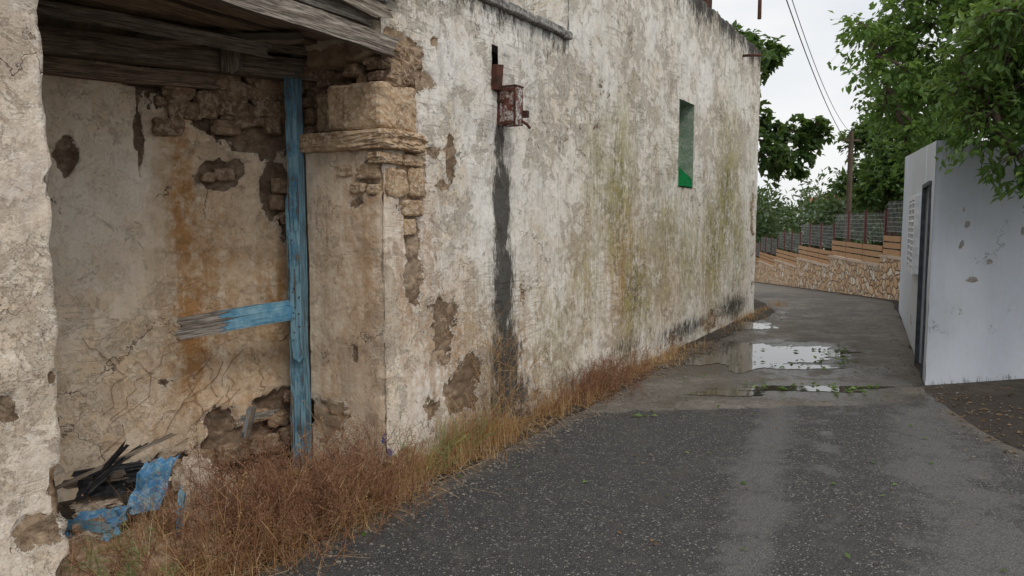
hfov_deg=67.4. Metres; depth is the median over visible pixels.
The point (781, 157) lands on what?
plane tree
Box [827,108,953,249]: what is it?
garden tree
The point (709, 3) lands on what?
chimney stub
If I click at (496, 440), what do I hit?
dry grass
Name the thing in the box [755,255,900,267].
wall coping
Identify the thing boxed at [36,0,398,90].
porch timbers
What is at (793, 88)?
sky
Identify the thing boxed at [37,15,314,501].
porch back wall
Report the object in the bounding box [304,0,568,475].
street wall
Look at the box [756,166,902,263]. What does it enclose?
distant trees
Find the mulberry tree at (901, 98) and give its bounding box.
[827,0,1022,182]
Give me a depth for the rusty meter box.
5.64 m
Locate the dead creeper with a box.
[82,338,243,458]
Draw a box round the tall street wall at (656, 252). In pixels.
[565,0,760,395]
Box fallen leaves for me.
[362,344,1007,570]
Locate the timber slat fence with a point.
(848, 250)
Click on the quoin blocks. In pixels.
(367, 105)
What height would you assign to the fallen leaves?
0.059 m
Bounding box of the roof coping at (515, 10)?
[479,0,572,40]
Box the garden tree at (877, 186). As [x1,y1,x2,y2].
[843,133,922,249]
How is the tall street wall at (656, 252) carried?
on the ground at (1010, 392)
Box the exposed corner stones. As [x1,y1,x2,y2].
[336,151,424,235]
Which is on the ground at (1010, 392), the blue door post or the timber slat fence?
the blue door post
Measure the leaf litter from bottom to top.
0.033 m
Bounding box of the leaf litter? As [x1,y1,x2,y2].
[405,309,1023,564]
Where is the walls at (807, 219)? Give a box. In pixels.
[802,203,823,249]
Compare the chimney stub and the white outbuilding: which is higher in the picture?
the chimney stub
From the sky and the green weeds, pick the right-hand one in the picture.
the sky
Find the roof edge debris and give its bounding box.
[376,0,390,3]
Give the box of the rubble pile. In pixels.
[56,406,330,575]
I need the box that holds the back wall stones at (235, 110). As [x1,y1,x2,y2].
[151,55,317,475]
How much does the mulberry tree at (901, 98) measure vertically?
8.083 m
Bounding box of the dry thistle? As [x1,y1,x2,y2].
[151,297,570,575]
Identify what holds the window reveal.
attached to the tall street wall at (656, 252)
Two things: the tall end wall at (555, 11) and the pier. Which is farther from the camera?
the tall end wall at (555, 11)
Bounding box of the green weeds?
[61,399,501,575]
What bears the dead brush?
on the ground at (1010, 392)
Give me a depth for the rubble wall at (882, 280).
21.01 m
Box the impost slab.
[299,128,428,153]
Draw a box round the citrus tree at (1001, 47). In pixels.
[912,0,1023,212]
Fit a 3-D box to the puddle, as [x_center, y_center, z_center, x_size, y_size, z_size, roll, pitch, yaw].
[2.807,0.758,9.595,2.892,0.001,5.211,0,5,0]
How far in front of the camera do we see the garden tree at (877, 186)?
24.90 m
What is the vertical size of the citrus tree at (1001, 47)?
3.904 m
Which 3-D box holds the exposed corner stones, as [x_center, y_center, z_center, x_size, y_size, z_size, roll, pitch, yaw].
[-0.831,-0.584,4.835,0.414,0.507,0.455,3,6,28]
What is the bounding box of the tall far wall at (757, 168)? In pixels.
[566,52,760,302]
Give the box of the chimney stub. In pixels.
[703,0,711,8]
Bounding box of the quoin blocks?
[315,81,416,132]
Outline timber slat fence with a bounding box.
[755,197,903,265]
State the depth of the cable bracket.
9.91 m
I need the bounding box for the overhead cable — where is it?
[786,0,864,155]
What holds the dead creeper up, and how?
attached to the porch back wall at (153, 238)
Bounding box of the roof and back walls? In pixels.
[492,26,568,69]
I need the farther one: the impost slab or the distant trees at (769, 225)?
the distant trees at (769, 225)
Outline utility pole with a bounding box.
[842,131,859,252]
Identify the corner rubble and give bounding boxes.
[292,42,421,132]
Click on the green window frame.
(684, 179)
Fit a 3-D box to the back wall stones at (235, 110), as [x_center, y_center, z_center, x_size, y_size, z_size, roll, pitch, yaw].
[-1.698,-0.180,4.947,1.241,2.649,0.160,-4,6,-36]
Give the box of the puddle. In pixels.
[647,322,889,395]
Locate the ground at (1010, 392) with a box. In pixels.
[58,228,1023,575]
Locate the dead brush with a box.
[59,333,660,575]
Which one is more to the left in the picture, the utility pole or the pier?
the pier
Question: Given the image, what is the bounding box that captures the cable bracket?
[757,0,761,19]
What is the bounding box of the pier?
[0,0,68,575]
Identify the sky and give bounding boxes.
[712,0,1016,223]
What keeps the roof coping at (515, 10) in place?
on the street wall at (396, 313)
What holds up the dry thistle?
on the ground at (1010, 392)
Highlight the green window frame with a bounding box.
[678,168,691,187]
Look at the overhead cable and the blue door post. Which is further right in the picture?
the overhead cable
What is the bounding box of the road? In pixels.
[258,282,1023,575]
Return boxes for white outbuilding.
[899,140,1023,384]
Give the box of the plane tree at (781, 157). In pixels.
[732,20,834,188]
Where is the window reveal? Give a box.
[678,99,693,187]
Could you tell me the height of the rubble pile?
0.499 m
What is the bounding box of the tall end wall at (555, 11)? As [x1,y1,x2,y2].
[493,0,567,45]
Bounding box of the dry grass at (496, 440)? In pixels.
[67,300,787,575]
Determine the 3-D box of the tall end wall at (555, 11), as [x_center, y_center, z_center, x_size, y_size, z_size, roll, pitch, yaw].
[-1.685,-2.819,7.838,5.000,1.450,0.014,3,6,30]
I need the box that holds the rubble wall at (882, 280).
[754,257,900,300]
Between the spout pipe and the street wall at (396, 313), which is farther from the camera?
the spout pipe
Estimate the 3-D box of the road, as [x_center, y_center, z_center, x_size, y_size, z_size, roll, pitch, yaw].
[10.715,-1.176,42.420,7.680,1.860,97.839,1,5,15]
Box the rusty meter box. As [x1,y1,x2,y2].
[491,64,530,128]
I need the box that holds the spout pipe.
[742,54,761,56]
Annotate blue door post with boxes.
[174,77,311,467]

